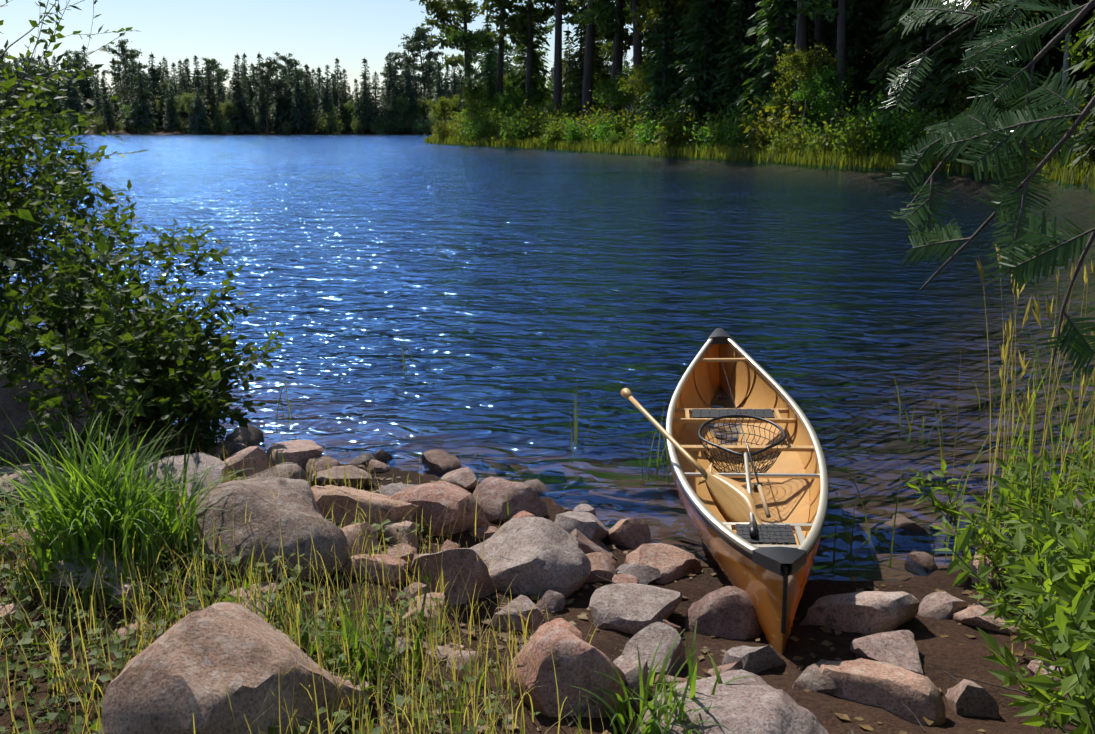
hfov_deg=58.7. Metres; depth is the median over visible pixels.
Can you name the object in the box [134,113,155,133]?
shrub
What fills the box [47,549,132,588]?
boulder
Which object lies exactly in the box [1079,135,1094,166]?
shrub
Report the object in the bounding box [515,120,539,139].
shrub
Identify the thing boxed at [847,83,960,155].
shrub
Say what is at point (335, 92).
spruce
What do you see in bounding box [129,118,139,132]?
shrub
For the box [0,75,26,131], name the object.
spruce
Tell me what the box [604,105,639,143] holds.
shrub
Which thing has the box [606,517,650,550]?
shore rock
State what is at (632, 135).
shrub
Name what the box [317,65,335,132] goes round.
spruce
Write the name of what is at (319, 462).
boulder
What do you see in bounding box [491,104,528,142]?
shrub
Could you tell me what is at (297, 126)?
spruce
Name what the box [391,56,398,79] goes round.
spruce
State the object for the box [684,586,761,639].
boulder
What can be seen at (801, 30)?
pine tree
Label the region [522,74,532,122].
spruce
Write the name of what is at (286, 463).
stone
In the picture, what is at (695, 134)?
shrub
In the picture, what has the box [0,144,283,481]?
alder bush
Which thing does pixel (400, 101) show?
birch tree
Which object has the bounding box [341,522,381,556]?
rock
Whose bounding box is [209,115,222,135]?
shrub
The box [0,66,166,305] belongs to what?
alder bush
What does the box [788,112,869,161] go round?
shrub
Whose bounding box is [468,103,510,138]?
shrub
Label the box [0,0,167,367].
alder bush
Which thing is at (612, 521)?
stone
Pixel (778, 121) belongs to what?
shrub
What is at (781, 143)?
shrub
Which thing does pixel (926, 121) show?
shrub
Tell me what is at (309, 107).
spruce
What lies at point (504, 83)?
birch tree
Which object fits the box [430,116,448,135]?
shrub
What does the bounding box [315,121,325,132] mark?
shrub
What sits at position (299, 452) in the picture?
shore rock
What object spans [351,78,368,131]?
spruce
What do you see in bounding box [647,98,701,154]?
shrub
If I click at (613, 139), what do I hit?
shrub
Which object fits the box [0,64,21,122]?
spruce
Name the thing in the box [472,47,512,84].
pine tree
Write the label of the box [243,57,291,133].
pine tree
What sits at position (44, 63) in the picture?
spruce
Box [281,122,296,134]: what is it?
shrub
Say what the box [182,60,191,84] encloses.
spruce
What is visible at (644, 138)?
shrub
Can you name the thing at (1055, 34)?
spruce
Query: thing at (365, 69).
spruce
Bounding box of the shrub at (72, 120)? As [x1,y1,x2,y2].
[57,115,77,133]
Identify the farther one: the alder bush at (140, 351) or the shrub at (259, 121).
the shrub at (259, 121)
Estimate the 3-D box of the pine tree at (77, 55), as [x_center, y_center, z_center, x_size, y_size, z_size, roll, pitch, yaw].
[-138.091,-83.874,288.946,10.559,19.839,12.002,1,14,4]
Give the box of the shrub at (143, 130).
[139,124,152,134]
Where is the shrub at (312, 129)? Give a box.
[304,122,318,134]
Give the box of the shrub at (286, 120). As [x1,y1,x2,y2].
[271,104,298,133]
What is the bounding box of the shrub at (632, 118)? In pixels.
[616,110,642,128]
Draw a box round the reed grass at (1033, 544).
[945,330,1094,733]
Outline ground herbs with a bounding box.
[0,448,539,733]
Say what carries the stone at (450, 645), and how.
on the ground at (656, 508)
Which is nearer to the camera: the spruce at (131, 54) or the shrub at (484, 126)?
the shrub at (484, 126)
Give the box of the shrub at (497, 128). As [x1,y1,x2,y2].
[488,114,512,139]
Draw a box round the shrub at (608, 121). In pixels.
[592,111,630,140]
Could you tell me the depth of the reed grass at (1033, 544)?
4.62 m
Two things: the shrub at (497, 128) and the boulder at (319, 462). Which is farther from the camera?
the shrub at (497, 128)
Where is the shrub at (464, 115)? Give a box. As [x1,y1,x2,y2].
[456,107,484,122]
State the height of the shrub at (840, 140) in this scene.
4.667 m
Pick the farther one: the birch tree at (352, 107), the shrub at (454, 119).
the birch tree at (352, 107)
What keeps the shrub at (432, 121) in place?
on the ground at (656, 508)
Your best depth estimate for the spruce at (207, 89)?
257.79 m
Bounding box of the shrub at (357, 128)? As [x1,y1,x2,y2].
[350,112,366,133]
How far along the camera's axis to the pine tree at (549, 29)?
133.71 m
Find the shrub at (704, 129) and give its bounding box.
[670,98,750,156]
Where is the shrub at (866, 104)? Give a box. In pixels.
[847,91,882,119]
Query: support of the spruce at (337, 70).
on the ground at (656, 508)
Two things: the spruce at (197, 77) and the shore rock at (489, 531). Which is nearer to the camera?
the shore rock at (489, 531)
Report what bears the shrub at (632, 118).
on the ground at (656, 508)
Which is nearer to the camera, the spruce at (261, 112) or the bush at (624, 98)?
the bush at (624, 98)
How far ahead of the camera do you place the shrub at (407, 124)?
255.49 m
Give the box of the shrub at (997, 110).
[961,74,1035,154]
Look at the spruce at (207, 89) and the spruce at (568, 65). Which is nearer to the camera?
the spruce at (568, 65)
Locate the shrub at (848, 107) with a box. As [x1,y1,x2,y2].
[790,89,860,145]
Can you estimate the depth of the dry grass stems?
3.22 m
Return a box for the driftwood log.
[948,501,1094,517]
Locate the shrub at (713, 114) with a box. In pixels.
[703,102,746,139]
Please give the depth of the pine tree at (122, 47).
294.93 m
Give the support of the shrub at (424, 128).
on the ground at (656, 508)
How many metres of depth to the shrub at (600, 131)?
85.80 m
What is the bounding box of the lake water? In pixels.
[0,134,1094,580]
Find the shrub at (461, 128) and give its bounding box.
[441,110,488,139]
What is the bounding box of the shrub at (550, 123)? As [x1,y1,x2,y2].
[541,113,564,138]
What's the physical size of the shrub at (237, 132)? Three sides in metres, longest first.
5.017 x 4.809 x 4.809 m
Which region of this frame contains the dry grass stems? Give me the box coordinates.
[0,410,1067,733]
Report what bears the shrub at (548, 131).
on the ground at (656, 508)
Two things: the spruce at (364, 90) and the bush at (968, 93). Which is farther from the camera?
the spruce at (364, 90)
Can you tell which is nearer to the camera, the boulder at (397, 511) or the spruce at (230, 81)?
the boulder at (397, 511)
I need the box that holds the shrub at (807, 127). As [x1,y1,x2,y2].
[789,109,830,143]
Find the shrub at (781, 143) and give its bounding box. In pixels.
[760,124,801,156]
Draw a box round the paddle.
[621,388,762,523]
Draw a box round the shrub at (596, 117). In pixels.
[580,109,614,126]
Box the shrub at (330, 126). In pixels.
[315,107,343,135]
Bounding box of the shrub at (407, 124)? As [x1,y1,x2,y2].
[392,110,424,133]
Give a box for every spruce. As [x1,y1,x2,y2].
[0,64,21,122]
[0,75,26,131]
[12,59,33,124]
[21,71,32,112]
[31,65,46,121]
[40,93,53,131]
[41,50,50,84]
[44,58,62,118]
[50,92,64,129]
[51,55,63,94]
[57,50,85,119]
[60,76,89,119]
[68,82,87,121]
[72,61,82,97]
[78,64,93,117]
[79,44,94,118]
[90,69,103,118]
[92,81,107,126]
[97,78,117,118]
[99,72,119,132]
[108,86,120,120]
[109,58,118,104]
[113,64,139,122]
[114,62,122,106]
[117,83,131,128]
[119,71,127,110]
[122,89,131,130]
[123,53,132,80]
[127,61,160,133]
[127,76,139,131]
[128,52,139,89]
[130,61,139,94]
[131,74,141,113]
[142,70,152,120]
[142,74,160,125]
[148,52,162,123]
[152,81,166,127]
[157,62,165,85]
[160,75,166,97]
[161,57,171,81]
[161,88,180,132]
[164,78,181,131]
[169,63,186,126]
[173,60,187,91]
[177,80,186,119]
[179,73,190,126]
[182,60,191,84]
[184,58,194,95]
[186,87,212,134]
[188,87,210,131]
[192,56,204,98]
[200,63,215,100]
[201,68,222,131]
[201,78,207,100]
[209,86,219,129]
[213,64,225,104]
[214,71,226,99]
[216,87,224,120]
[224,78,235,122]
[224,88,229,125]
[225,63,253,132]
[231,54,250,108]
[232,82,257,133]
[239,53,253,98]
[242,76,250,112]
[246,82,253,112]
[248,63,257,105]
[249,93,260,130]
[253,54,272,115]
[254,81,266,132]
[255,81,271,131]
[264,67,274,124]
[268,75,290,132]
[277,73,293,131]
[280,64,293,106]
[284,64,293,92]
[288,81,313,133]
[290,69,294,95]
[290,81,306,133]
[292,59,313,133]
[302,64,316,131]
[306,70,319,123]
[310,69,320,102]
[312,67,323,123]
[316,71,322,102]
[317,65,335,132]
[317,76,325,131]
[323,74,350,130]
[333,58,342,89]
[334,89,350,131]
[337,90,347,130]
[338,72,343,94]
[340,86,354,130]
[341,69,352,119]
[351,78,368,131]
[357,57,374,130]
[358,73,373,131]
[363,70,385,132]
[378,62,398,118]
[379,56,388,115]
[379,98,394,133]
[384,52,398,106]
[387,88,402,131]
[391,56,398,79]
[391,78,405,130]
[396,79,410,131]
[398,49,411,96]
[399,55,415,117]
[404,69,413,131]
[410,90,421,129]
[411,68,421,98]
[416,65,430,124]
[420,82,433,130]
[425,71,449,124]
[426,60,431,93]
[427,61,453,123]
[430,55,438,98]
[443,66,453,99]
[446,67,462,120]
[458,69,463,91]
[458,73,468,121]
[461,48,475,120]
[474,12,497,107]
[478,52,499,126]
[503,0,553,116]
[503,40,519,111]
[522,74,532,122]
[562,27,577,116]
[562,56,568,98]
[563,0,597,125]
[576,0,608,121]
[604,55,610,73]
[621,60,632,114]
[622,50,627,104]
[631,24,679,119]
[632,35,656,110]
[635,0,686,132]
[659,0,737,135]
[668,10,697,114]
[679,3,745,121]
[709,0,762,129]
[730,0,760,102]
[731,0,817,136]
[744,0,789,110]
[794,1,836,60]
[806,20,813,114]
[810,17,851,122]
[827,0,888,118]
[859,35,880,114]
[866,0,932,115]
[866,6,894,89]
[874,0,968,130]
[902,0,1025,155]
[931,8,956,63]
[958,0,1044,152]
[992,0,1094,116]
[1010,3,1093,71]
[1044,1,1094,105]
[1053,5,1094,183]
[1062,0,1094,109]
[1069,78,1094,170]
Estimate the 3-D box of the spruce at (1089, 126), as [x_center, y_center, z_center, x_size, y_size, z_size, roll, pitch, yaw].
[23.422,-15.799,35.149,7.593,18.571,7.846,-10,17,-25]
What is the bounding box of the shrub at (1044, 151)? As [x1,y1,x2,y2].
[1001,106,1079,172]
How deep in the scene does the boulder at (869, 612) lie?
4.00 m
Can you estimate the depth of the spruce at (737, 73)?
69.15 m
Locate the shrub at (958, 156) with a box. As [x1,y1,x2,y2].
[927,108,979,170]
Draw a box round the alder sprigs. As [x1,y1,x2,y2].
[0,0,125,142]
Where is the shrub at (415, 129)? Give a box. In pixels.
[411,121,421,134]
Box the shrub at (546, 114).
[517,103,580,138]
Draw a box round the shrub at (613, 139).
[600,127,630,147]
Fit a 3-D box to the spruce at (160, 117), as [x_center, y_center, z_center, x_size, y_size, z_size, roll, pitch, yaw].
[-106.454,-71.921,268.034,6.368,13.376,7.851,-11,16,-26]
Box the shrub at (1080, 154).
[1053,87,1094,168]
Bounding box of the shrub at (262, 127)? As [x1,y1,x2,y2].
[255,115,268,134]
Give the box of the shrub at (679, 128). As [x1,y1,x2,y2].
[645,98,692,154]
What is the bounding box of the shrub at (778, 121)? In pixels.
[751,108,792,142]
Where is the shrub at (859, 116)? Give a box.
[840,101,891,149]
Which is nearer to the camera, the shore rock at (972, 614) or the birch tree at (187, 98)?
the shore rock at (972, 614)
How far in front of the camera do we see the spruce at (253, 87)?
282.82 m
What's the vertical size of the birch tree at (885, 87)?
5.164 m
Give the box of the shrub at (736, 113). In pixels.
[725,100,761,131]
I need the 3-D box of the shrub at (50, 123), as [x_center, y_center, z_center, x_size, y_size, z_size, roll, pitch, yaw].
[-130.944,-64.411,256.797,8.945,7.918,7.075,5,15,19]
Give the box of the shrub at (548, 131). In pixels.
[536,110,573,150]
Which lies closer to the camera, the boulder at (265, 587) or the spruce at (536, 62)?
the boulder at (265, 587)
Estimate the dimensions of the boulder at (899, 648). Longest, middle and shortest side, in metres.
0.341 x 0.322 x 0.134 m
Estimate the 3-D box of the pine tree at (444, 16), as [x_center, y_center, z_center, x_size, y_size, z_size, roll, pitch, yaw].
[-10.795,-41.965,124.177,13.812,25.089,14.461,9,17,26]
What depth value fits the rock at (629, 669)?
3.12 m
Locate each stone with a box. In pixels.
[102,581,145,607]
[181,573,197,582]
[203,446,223,458]
[234,443,246,451]
[275,462,294,465]
[369,459,390,472]
[394,582,429,604]
[427,646,451,662]
[443,643,463,649]
[495,463,515,474]
[520,470,533,476]
[524,479,547,496]
[537,590,565,612]
[553,483,564,490]
[572,504,595,516]
[586,498,599,507]
[605,518,616,527]
[612,573,638,583]
[613,655,631,666]
[706,661,742,677]
[963,495,977,501]
[1027,659,1059,687]
[1048,666,1066,681]
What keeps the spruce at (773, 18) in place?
on the ground at (656, 508)
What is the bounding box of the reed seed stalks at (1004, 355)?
[976,244,1094,652]
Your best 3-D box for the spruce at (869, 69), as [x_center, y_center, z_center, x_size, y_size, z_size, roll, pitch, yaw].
[21.045,-17.945,63.388,2.665,7.423,2.797,8,16,30]
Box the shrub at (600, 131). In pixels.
[586,105,629,149]
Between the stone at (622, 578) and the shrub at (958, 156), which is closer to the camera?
the stone at (622, 578)
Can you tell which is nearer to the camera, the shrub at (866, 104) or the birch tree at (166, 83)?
the shrub at (866, 104)
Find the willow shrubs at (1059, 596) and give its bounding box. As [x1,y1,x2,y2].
[905,423,1094,733]
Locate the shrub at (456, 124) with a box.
[437,109,482,136]
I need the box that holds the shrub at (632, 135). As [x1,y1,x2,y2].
[623,123,645,143]
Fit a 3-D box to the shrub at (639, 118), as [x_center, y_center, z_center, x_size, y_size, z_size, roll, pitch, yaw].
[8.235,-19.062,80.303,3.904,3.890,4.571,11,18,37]
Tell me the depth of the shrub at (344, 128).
255.98 m
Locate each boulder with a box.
[0,369,102,466]
[0,464,66,513]
[0,528,45,560]
[0,603,28,628]
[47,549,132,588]
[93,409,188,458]
[100,602,374,733]
[100,622,163,647]
[133,452,225,505]
[177,476,349,577]
[228,582,275,619]
[237,464,305,479]
[306,455,340,473]
[311,485,418,533]
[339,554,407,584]
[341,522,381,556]
[374,635,413,656]
[381,543,417,569]
[390,481,489,535]
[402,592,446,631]
[410,548,496,605]
[443,650,499,668]
[468,517,590,597]
[472,476,547,521]
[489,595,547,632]
[503,623,625,717]
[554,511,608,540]
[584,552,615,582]
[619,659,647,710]
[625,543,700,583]
[636,669,828,733]
[655,674,686,691]
[657,618,680,633]
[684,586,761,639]
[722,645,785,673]
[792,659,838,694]
[799,591,919,633]
[850,630,922,674]
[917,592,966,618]
[923,522,975,555]
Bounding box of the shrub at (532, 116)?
[519,95,563,137]
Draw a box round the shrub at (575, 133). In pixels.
[551,114,591,145]
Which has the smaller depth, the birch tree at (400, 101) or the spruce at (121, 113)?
the birch tree at (400, 101)
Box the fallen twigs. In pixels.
[0,453,1084,733]
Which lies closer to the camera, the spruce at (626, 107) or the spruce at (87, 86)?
the spruce at (626, 107)
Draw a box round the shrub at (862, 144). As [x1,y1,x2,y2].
[835,113,897,164]
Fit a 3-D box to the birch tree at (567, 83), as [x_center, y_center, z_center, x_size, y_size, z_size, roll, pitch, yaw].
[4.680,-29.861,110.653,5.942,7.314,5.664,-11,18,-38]
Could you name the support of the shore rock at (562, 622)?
on the ground at (656, 508)
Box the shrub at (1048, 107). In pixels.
[988,79,1079,154]
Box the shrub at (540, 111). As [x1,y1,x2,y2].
[498,98,555,125]
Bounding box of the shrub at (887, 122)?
[857,104,924,153]
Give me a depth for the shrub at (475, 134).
113.76 m
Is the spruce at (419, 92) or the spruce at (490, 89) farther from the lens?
the spruce at (419, 92)
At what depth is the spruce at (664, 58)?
78.41 m
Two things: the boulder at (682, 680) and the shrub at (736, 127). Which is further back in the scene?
the shrub at (736, 127)
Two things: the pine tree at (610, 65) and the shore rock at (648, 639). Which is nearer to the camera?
the shore rock at (648, 639)
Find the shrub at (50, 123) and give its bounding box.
[34,108,62,132]
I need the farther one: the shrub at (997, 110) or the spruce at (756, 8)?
the spruce at (756, 8)
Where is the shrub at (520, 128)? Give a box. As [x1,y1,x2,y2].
[503,101,542,140]
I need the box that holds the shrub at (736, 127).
[723,109,764,148]
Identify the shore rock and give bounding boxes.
[109,445,148,472]
[132,457,157,473]
[174,424,205,436]
[217,441,236,457]
[222,446,270,481]
[225,424,265,449]
[266,440,323,466]
[310,465,372,487]
[347,453,376,466]
[373,449,395,466]
[375,444,395,457]
[376,483,416,496]
[381,521,418,547]
[422,449,461,477]
[440,539,458,551]
[441,467,477,491]
[464,453,489,469]
[469,526,497,538]
[494,607,533,630]
[505,510,534,522]
[529,618,583,640]
[534,468,565,481]
[546,487,565,502]
[561,477,588,491]
[570,529,616,559]
[589,583,682,633]
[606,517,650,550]
[616,563,660,584]
[621,622,685,675]
[820,658,945,725]
[870,514,930,552]
[904,551,937,575]
[938,499,1000,540]
[945,679,999,718]
[951,601,1020,635]
[972,542,1011,588]
[1013,476,1051,502]
[1075,498,1082,508]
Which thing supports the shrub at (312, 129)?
on the ground at (656, 508)
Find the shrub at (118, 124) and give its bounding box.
[111,115,126,133]
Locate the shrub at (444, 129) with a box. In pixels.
[426,117,452,139]
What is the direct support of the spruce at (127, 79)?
on the ground at (656, 508)
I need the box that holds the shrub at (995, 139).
[978,118,1027,158]
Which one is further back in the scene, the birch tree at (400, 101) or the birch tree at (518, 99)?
the birch tree at (400, 101)
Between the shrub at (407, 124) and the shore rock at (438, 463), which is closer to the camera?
the shore rock at (438, 463)
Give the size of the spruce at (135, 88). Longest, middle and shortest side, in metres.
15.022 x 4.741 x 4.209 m
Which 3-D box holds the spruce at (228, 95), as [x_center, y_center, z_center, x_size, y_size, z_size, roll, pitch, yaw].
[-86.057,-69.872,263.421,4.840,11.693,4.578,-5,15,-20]
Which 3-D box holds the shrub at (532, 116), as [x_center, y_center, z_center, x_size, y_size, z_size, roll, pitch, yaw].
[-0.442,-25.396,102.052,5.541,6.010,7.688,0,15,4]
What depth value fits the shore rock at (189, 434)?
6.70 m
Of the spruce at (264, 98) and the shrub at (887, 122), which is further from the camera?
the spruce at (264, 98)
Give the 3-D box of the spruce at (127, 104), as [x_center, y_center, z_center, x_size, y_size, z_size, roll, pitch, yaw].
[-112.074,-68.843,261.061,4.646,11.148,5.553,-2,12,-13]
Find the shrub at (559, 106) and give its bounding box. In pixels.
[507,98,569,137]
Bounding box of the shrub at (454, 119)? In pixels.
[446,108,468,136]
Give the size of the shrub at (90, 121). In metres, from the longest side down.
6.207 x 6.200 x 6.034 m
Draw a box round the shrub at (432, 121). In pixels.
[425,108,452,133]
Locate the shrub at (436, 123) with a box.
[427,113,453,133]
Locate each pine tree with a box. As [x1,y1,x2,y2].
[0,49,13,92]
[13,57,50,109]
[59,49,98,83]
[102,39,147,80]
[138,67,166,101]
[200,57,230,88]
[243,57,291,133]
[274,52,299,88]
[290,68,304,91]
[379,65,411,94]
[391,26,445,85]
[410,0,487,85]
[440,0,551,118]
[456,26,509,84]
[465,0,584,111]
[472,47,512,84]
[492,9,554,85]
[512,0,632,117]
[562,0,657,118]
[572,0,646,120]
[581,0,595,120]
[582,36,629,72]
[584,4,632,62]
[632,0,642,124]
[669,0,771,112]
[699,0,809,100]
[777,0,875,127]
[787,5,830,121]
[792,0,807,136]
[813,1,826,118]
[933,0,1092,157]
[952,15,970,107]
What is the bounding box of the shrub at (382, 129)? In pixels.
[367,114,394,135]
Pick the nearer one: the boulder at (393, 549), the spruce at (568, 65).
the boulder at (393, 549)
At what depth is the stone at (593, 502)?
5.85 m
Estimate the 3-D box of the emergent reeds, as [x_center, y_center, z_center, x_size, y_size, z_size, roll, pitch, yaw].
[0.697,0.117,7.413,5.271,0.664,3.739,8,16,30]
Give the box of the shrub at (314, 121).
[307,108,319,132]
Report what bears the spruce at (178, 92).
on the ground at (656, 508)
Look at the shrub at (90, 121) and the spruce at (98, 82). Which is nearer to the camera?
the shrub at (90, 121)
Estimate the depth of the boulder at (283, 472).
5.34 m
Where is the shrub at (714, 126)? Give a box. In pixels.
[698,104,740,148]
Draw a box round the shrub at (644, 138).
[627,105,666,150]
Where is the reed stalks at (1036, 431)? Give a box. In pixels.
[944,280,1094,563]
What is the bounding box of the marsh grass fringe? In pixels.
[424,135,1094,196]
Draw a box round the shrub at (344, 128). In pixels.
[338,120,349,131]
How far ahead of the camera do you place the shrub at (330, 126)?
251.40 m
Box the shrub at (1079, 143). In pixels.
[1067,89,1094,166]
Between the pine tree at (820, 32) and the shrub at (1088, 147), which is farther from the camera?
the pine tree at (820, 32)
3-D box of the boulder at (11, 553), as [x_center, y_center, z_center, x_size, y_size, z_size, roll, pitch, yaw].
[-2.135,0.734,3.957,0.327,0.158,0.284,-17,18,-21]
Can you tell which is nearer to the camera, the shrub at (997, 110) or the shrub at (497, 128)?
the shrub at (997, 110)
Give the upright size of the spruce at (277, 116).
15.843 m
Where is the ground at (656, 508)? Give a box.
[0,118,1094,733]
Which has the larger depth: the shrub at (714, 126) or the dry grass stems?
the shrub at (714, 126)
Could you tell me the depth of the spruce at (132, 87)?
256.00 m
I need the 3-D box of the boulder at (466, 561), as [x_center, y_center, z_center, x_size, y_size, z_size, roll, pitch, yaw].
[-0.411,0.880,4.069,0.378,0.328,0.279,13,18,13]
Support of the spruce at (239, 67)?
on the ground at (656, 508)
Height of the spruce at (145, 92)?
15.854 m
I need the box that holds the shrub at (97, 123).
[87,112,106,134]
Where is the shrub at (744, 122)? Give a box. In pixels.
[731,110,766,141]
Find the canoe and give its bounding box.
[666,328,827,653]
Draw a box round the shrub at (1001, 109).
[967,90,1054,155]
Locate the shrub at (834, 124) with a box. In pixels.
[810,106,866,135]
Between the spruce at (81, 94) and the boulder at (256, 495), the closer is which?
the boulder at (256, 495)
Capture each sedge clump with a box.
[0,395,253,581]
[44,425,247,568]
[241,569,451,682]
[567,621,756,733]
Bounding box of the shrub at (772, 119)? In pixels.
[711,82,818,158]
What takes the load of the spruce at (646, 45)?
on the ground at (656, 508)
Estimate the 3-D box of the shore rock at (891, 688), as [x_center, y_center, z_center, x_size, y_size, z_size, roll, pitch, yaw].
[1.131,1.109,3.292,0.415,0.179,0.228,13,19,42]
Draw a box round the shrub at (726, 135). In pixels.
[715,114,763,148]
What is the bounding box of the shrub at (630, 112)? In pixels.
[627,91,657,128]
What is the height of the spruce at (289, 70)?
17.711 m
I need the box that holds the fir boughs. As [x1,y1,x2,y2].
[879,0,1094,373]
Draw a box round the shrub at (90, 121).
[86,114,102,132]
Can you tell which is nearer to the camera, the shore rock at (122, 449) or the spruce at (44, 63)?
the shore rock at (122, 449)
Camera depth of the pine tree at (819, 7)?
57.44 m
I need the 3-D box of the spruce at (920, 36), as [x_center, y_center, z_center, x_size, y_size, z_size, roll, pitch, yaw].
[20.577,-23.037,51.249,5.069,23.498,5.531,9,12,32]
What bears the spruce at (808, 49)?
on the ground at (656, 508)
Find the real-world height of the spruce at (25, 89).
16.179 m
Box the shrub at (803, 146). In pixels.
[798,133,827,154]
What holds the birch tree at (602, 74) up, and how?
on the ground at (656, 508)
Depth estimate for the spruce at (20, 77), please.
264.36 m
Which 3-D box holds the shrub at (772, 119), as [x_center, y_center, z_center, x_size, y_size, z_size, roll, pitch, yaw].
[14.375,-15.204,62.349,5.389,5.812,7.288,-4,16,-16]
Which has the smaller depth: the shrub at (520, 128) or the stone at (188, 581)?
the stone at (188, 581)
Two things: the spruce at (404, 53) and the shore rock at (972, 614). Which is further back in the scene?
the spruce at (404, 53)
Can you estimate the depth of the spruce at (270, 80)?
275.46 m
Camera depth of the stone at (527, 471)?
6.50 m
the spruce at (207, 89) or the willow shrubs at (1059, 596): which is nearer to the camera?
the willow shrubs at (1059, 596)
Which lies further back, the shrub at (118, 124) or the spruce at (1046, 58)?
the shrub at (118, 124)
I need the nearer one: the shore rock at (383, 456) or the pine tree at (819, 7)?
the shore rock at (383, 456)
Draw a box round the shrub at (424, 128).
[417,117,433,134]
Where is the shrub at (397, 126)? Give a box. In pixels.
[385,116,408,133]
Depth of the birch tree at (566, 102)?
114.12 m
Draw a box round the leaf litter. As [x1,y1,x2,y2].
[0,435,1041,733]
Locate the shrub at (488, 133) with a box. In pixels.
[481,122,498,137]
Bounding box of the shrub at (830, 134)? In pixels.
[820,125,849,148]
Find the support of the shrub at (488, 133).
on the ground at (656, 508)
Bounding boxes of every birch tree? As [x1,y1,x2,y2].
[53,113,71,129]
[119,101,148,133]
[153,94,173,128]
[158,81,177,94]
[172,90,202,124]
[173,103,193,118]
[207,101,233,131]
[214,99,246,133]
[333,101,358,126]
[387,93,411,132]
[414,96,430,117]
[424,94,460,122]
[458,79,489,118]
[475,89,531,122]
[479,72,521,105]
[486,85,540,120]
[504,69,553,104]
[562,93,592,115]
[565,73,608,108]
[574,66,621,112]
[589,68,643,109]
[593,92,626,114]
[616,0,705,53]
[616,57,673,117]
[656,62,700,140]
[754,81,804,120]
[772,40,860,140]
[788,0,896,57]
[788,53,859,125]
[875,77,945,106]
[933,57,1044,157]
[1052,14,1094,76]
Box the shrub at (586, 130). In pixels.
[579,113,611,142]
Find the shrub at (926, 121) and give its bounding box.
[897,98,979,158]
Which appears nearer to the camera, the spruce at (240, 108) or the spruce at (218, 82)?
the spruce at (240, 108)
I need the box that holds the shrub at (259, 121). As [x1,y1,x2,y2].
[252,116,271,133]
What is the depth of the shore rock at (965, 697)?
3.26 m
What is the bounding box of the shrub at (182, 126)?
[171,113,188,133]
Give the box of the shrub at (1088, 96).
[1067,95,1092,129]
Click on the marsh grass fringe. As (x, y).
(1080, 175)
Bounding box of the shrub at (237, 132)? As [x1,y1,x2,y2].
[230,118,242,133]
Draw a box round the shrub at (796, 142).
[777,115,818,155]
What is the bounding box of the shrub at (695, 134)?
[680,104,714,146]
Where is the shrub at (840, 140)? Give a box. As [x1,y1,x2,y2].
[820,91,882,161]
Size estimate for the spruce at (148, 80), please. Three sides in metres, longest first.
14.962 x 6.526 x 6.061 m
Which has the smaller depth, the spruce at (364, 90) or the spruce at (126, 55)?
the spruce at (364, 90)
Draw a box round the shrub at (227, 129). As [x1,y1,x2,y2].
[221,119,236,134]
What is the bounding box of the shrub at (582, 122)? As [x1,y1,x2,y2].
[564,101,616,140]
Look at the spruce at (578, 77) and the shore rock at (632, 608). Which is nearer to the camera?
the shore rock at (632, 608)
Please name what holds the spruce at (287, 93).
on the ground at (656, 508)
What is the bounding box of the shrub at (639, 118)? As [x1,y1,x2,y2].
[624,112,662,143]
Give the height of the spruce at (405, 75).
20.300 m
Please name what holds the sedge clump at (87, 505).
on the ground at (656, 508)
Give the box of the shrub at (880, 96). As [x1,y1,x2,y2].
[834,80,900,157]
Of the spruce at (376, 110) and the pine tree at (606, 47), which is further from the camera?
the spruce at (376, 110)
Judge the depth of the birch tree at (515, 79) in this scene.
119.58 m
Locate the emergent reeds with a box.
[266,314,1030,575]
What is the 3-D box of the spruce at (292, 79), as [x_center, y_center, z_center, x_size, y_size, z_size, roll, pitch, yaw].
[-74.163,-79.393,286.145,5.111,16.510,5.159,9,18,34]
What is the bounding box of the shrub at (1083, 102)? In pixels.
[1061,88,1094,141]
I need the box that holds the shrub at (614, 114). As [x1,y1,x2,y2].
[594,107,626,121]
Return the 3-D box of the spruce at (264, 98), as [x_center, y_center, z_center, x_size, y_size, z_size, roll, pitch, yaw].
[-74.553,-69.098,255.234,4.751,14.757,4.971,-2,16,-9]
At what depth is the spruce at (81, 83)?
283.56 m
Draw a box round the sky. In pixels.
[0,0,651,106]
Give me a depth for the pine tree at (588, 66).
100.33 m
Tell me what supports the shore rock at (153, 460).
on the ground at (656, 508)
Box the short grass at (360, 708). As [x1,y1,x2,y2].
[0,408,1058,733]
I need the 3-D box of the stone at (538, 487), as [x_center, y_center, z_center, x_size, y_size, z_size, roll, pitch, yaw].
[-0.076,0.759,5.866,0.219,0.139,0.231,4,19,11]
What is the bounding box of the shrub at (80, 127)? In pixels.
[73,117,90,130]
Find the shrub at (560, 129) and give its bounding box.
[540,107,578,142]
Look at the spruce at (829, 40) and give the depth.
80.51 m
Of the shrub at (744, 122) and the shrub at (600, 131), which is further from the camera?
the shrub at (600, 131)
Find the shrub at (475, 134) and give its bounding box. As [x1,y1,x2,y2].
[457,110,492,147]
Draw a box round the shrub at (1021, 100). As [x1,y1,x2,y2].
[961,59,1070,152]
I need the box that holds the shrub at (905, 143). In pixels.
[865,103,942,159]
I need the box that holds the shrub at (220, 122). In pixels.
[205,115,227,132]

